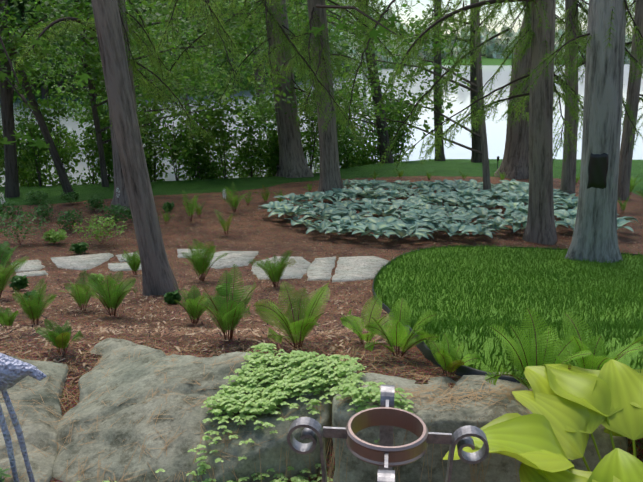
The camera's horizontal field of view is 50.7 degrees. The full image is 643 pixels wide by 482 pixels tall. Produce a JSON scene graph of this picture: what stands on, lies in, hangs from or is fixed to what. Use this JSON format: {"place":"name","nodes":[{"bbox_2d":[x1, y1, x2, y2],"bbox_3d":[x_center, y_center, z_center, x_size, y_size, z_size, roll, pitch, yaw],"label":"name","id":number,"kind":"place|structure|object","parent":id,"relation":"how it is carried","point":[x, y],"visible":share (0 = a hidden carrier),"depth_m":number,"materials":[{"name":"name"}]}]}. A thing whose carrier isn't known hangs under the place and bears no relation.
{"place":"outdoors","nodes":[
{"label":"outdoors","id":0,"kind":"place"},
{"bbox_2d":[0,56,642,481],"bbox_3d":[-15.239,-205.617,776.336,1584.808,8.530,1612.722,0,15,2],"label":"mulch ground","id":1,"kind":"structure","parent":0,"point":[208,194],"depth_m":11.11,"materials":[{"name":"brown wood"}]},
{"bbox_2d":[0,0,19,197],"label":"pine tree","id":2,"kind":"object","parent":1,"relation":"on","point":[12,190],"visible":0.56,"depth_m":16.15,"materials":[{"name":"brown plant"}]},
{"bbox_2d":[0,353,46,481],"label":"crane statue","id":3,"kind":"object","parent":1,"relation":"on","point":[13,371],"visible":1,"depth_m":2.60,"materials":[{"name":"paint"}]},
{"bbox_2d":[11,260,44,271],"bbox_3d":[-4.128,0.370,9.550,0.428,0.159,0.880,-8,17,-28],"label":"stepping stone","id":4,"kind":"object","parent":1,"relation":"on","point":[31,265],"visible":0.56,"depth_m":9.52,"materials":[{"name":"grey stone"}]},
{"bbox_2d":[16,270,47,276],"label":"stepping stone","id":5,"kind":"object","parent":1,"relation":"on","point":[36,273],"visible":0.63,"depth_m":8.92,"materials":[{"name":"grey stone"}]},
{"bbox_2d":[0,356,68,481],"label":"slab boulder","id":6,"kind":"object","parent":1,"relation":"on","point":[40,435],"visible":0.42,"depth_m":3.09,"materials":[{"name":"grey stone"}]},
{"bbox_2d":[9,33,73,193],"bbox_3d":[-7.660,-5.692,15.993,0.281,10.401,0.271,-14,14,6],"label":"thin leaning tree","id":7,"kind":"object","parent":1,"relation":"on","point":[63,178],"visible":0.62,"depth_m":16.79,"materials":[{"name":"brown plant"}]},
{"bbox_2d":[16,0,137,212],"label":"pine tree","id":8,"kind":"object","parent":1,"relation":"on","point":[119,182],"visible":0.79,"depth_m":13.54,"materials":[{"name":"grey plant"}]},
{"bbox_2d":[51,253,113,270],"bbox_3d":[-3.401,0.334,9.911,0.908,0.168,1.141,-8,17,-29],"label":"stepping stone","id":9,"kind":"object","parent":1,"relation":"on","point":[84,262],"visible":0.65,"depth_m":9.93,"materials":[{"name":"grey stone"}]},
{"bbox_2d":[76,0,108,186],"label":"thin tree","id":10,"kind":"object","parent":1,"relation":"on","point":[104,177],"visible":0.58,"depth_m":17.96,"materials":[{"name":"brown plant"}]},
{"bbox_2d":[0,188,230,481],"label":"perennial plants","id":11,"kind":"object","parent":1,"relation":"on","point":[18,282],"visible":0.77,"depth_m":11.29,"materials":[{"name":"green plant"}]},
{"bbox_2d":[108,263,141,270],"bbox_3d":[-2.750,0.380,9.615,0.530,0.113,0.589,-5,16,-17],"label":"stepping stone","id":12,"kind":"object","parent":1,"relation":"on","point":[118,266],"visible":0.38,"depth_m":9.51,"materials":[{"name":"grey stone"}]},
{"bbox_2d":[116,252,138,261],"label":"stepping stone","id":13,"kind":"object","parent":1,"relation":"on","point":[119,256],"visible":0.29,"depth_m":10.29,"materials":[{"name":"grey stone"}]},
{"bbox_2d":[91,0,178,295],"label":"leaning pine tree","id":14,"kind":"object","parent":1,"relation":"on","point":[158,277],"visible":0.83,"depth_m":6.77,"materials":[{"name":"brown plant"}]},
{"bbox_2d":[163,3,191,114],"bbox_3d":[-7.947,-8.618,39.426,0.472,10.400,0.465,-10,14,5],"label":"thin tree","id":15,"kind":"object","parent":1,"relation":"on","point":[181,73],"visible":0.08,"depth_m":39.41,"materials":[{"name":"brown plant"}]},
{"bbox_2d":[177,249,203,257],"bbox_3d":[-2.013,0.199,10.588,0.475,0.120,0.731,-3,15,-12],"label":"stepping stone","id":16,"kind":"object","parent":1,"relation":"on","point":[180,253],"visible":0.31,"depth_m":10.56,"materials":[{"name":"grey stone"}]},
{"bbox_2d":[53,338,356,481],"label":"slab boulder","id":17,"kind":"object","parent":1,"relation":"on","point":[135,375],"visible":0.62,"depth_m":2.92,"materials":[{"name":"grey stone"}]},
{"bbox_2d":[0,0,410,98],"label":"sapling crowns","id":18,"kind":"object","parent":1,"relation":"on","point":[9,23],"visible":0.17,"depth_m":38.69,"materials":[{"name":"green plant"}]},
{"bbox_2d":[0,5,411,169],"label":"tree foliage","id":19,"kind":"object","parent":1,"relation":"on","point":[40,144],"visible":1,"depth_m":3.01,"materials":[{"name":"green plant"}]},
{"bbox_2d":[0,58,421,186],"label":"shrub thicket","id":20,"kind":"object","parent":1,"relation":"on","point":[30,166],"visible":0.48,"depth_m":20.73,"materials":[{"name":"green plant"}]},
{"bbox_2d":[201,251,257,268],"bbox_3d":[-1.479,0.291,9.963,1.006,0.200,1.404,0,15,2],"label":"stepping stone","id":21,"kind":"object","parent":1,"relation":"on","point":[230,259],"visible":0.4,"depth_m":9.94,"materials":[{"name":"grey stone"}]},
{"bbox_2d":[0,0,482,161],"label":"tree foliage","id":22,"kind":"object","parent":1,"relation":"on","point":[91,52],"visible":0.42,"depth_m":18.45,"materials":[{"name":"green plant"}]},
{"bbox_2d":[222,0,265,122],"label":"dark tree","id":23,"kind":"object","parent":1,"relation":"on","point":[258,79],"visible":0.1,"depth_m":42.73,"materials":[{"name":"brown plant"}]},
{"bbox_2d":[77,343,413,481],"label":"sedum groundcover","id":24,"kind":"object","parent":1,"relation":"on","point":[233,397],"visible":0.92,"depth_m":2.90,"materials":[{"name":"green plant"}]},
{"bbox_2d":[251,256,310,279],"bbox_3d":[-0.564,0.370,9.161,0.829,0.304,1.834,0,15,2],"label":"stepping stone","id":25,"kind":"object","parent":1,"relation":"on","point":[298,269],"visible":0.5,"depth_m":8.98,"materials":[{"name":"grey stone"}]},
{"bbox_2d":[265,0,367,177],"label":"pine tree","id":26,"kind":"object","parent":1,"relation":"on","point":[292,162],"visible":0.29,"depth_m":20.37,"materials":[{"name":"brown plant"}]},
{"bbox_2d":[8,0,632,96],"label":"distant trees","id":27,"kind":"object","parent":1,"relation":"on","point":[490,45],"depth_m":95.37,"materials":[{"name":"green plant"}]},
{"bbox_2d":[0,169,642,389],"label":"fern bed","id":28,"kind":"object","parent":1,"relation":"on","point":[232,311],"visible":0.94,"depth_m":4.04,"materials":[{"name":"green plant"}]},
{"bbox_2d":[0,340,642,481],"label":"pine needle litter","id":29,"kind":"object","parent":1,"relation":"on","point":[430,398],"visible":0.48,"depth_m":2.80,"materials":[{"name":"brown"}]},
{"bbox_2d":[307,256,335,280],"bbox_3d":[-0.002,0.371,9.095,0.396,0.309,1.901,0,15,2],"label":"stepping stone","id":30,"kind":"object","parent":1,"relation":"on","point":[322,268],"visible":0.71,"depth_m":9.00,"materials":[{"name":"grey stone"}]},
{"bbox_2d":[307,0,342,199],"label":"pine tree","id":31,"kind":"object","parent":1,"relation":"on","point":[330,177],"visible":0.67,"depth_m":15.96,"materials":[{"name":"brown plant"}]},
{"bbox_2d":[332,256,388,281],"bbox_3d":[0.559,0.377,9.063,0.819,0.338,2.087,0,15,2],"label":"stepping stone","id":32,"kind":"object","parent":1,"relation":"on","point":[354,268],"visible":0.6,"depth_m":9.10,"materials":[{"name":"grey stone"}]},
{"bbox_2d":[363,53,365,123],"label":"birch tree","id":33,"kind":"object","parent":1,"relation":"on","point":[364,82],"visible":0.12,"depth_m":41.37,"materials":[{"name":"grey plant"}]},
{"bbox_2d":[109,0,642,171],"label":"foliage pine boughs","id":34,"kind":"object","parent":1,"relation":"on","point":[580,44],"visible":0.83,"depth_m":13.26,"materials":[{"name":"green plant"}]},
{"bbox_2d":[359,9,393,162],"bbox_3d":[0.983,-10.050,24.032,6.197,15.259,3.415,-6,16,-21],"label":"tree trunk","id":35,"kind":"object","parent":1,"relation":"on","point":[382,138],"visible":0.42,"depth_m":24.59,"materials":[{"name":"brown plant"}]},
{"bbox_2d":[276,156,498,170],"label":"black path lights","id":36,"kind":"object","parent":1,"relation":"on","point":[277,167],"visible":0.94,"depth_m":22.91,"materials":[{"name":"black plastic"}]},
{"bbox_2d":[287,385,488,481],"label":"iron plant stand","id":37,"kind":"object","parent":1,"relation":"on","point":[385,455],"visible":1,"depth_m":1.17,"materials":[{"name":"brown metal"}]},
{"bbox_2d":[382,1,445,160],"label":"tree","id":38,"kind":"object","parent":1,"relation":"on","point":[439,62],"visible":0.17,"depth_m":26.26,"materials":[{"name":"brown plant"}]},
{"bbox_2d":[388,0,481,162],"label":"tree","id":39,"kind":"object","parent":1,"relation":"on","point":[476,145],"visible":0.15,"depth_m":25.11,"materials":[{"name":"brown plant"}]},
{"bbox_2d":[259,179,638,238],"bbox_3d":[2.388,-0.844,14.588,7.384,0.640,7.741,0,15,2],"label":"hosta bed","id":40,"kind":"object","parent":1,"relation":"on","point":[513,196],"visible":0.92,"depth_m":13.68,"materials":[{"name":"green plant"}]},
{"bbox_2d":[388,0,556,244],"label":"tree","id":41,"kind":"object","parent":1,"relation":"on","point":[540,227],"visible":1,"depth_m":10.94,"materials":[{"name":"brown plant"}]},
{"bbox_2d":[332,369,627,481],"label":"boulder","id":42,"kind":"object","parent":1,"relation":"on","point":[500,468],"visible":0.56,"depth_m":2.55,"materials":[{"name":"grey stone"}]},
{"bbox_2d":[431,0,531,178],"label":"trunk","id":43,"kind":"object","parent":1,"relation":"on","point":[514,163],"visible":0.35,"depth_m":20.23,"materials":[{"name":"brown plant"}]},
{"bbox_2d":[473,0,490,198],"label":"young tree","id":44,"kind":"object","parent":1,"relation":"on","point":[485,161],"visible":0.58,"depth_m":16.34,"materials":[{"name":"brown plant"}]},
{"bbox_2d":[372,246,641,384],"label":"lawn edging","id":45,"kind":"object","parent":1,"relation":"on","point":[461,370],"visible":0.21,"depth_m":3.12,"materials":[{"name":"black plastic"}]},
{"bbox_2d":[374,243,642,377],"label":"lawn","id":46,"kind":"structure","parent":1,"relation":"on","point":[469,296],"depth_m":6.80,"materials":[{"name":"green plant"}]},
{"bbox_2d":[443,359,642,481],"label":"hosta plant","id":47,"kind":"object","parent":1,"relation":"on","point":[572,408],"visible":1,"depth_m":2.23,"materials":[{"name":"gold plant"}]},
{"bbox_2d":[564,0,626,262],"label":"trunk","id":48,"kind":"object","parent":1,"relation":"on","point":[595,237],"visible":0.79,"depth_m":9.45,"materials":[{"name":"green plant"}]},
{"bbox_2d":[587,153,607,188],"bbox_3d":[3.904,-0.995,9.581,0.281,0.575,0.077,7,16,24],"label":"box","id":49,"kind":"object","parent":48,"relation":"attached to","point":[597,169],"visible":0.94,"depth_m":9.56,"materials":[{"name":"black paint"}]},
{"bbox_2d":[560,0,641,198],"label":"pine tree","id":50,"kind":"object","parent":1,"relation":"on","point":[568,180],"visible":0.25,"depth_m":15.48,"materials":[{"name":"brown plant"}]},
{"bbox_2d":[617,0,642,199],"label":"pine tree","id":51,"kind":"object","parent":1,"relation":"on","point":[626,147],"visible":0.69,"depth_m":15.82,"materials":[{"name":"brown plant"}]},
{"bbox_2d":[0,64,642,186],"bbox_3d":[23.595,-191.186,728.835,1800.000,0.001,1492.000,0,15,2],"label":"lake water","id":52,"kind":"structure","parent":0,"point":[496,134],"depth_m":44.67,"materials":[{"name":"white liquid"}]},
{"bbox_2d":[205,0,635,56],"label":"sky","id":53,"kind":"structure","parent":0,"point":[418,8],"materials":[{"name":"white"}]}
]}

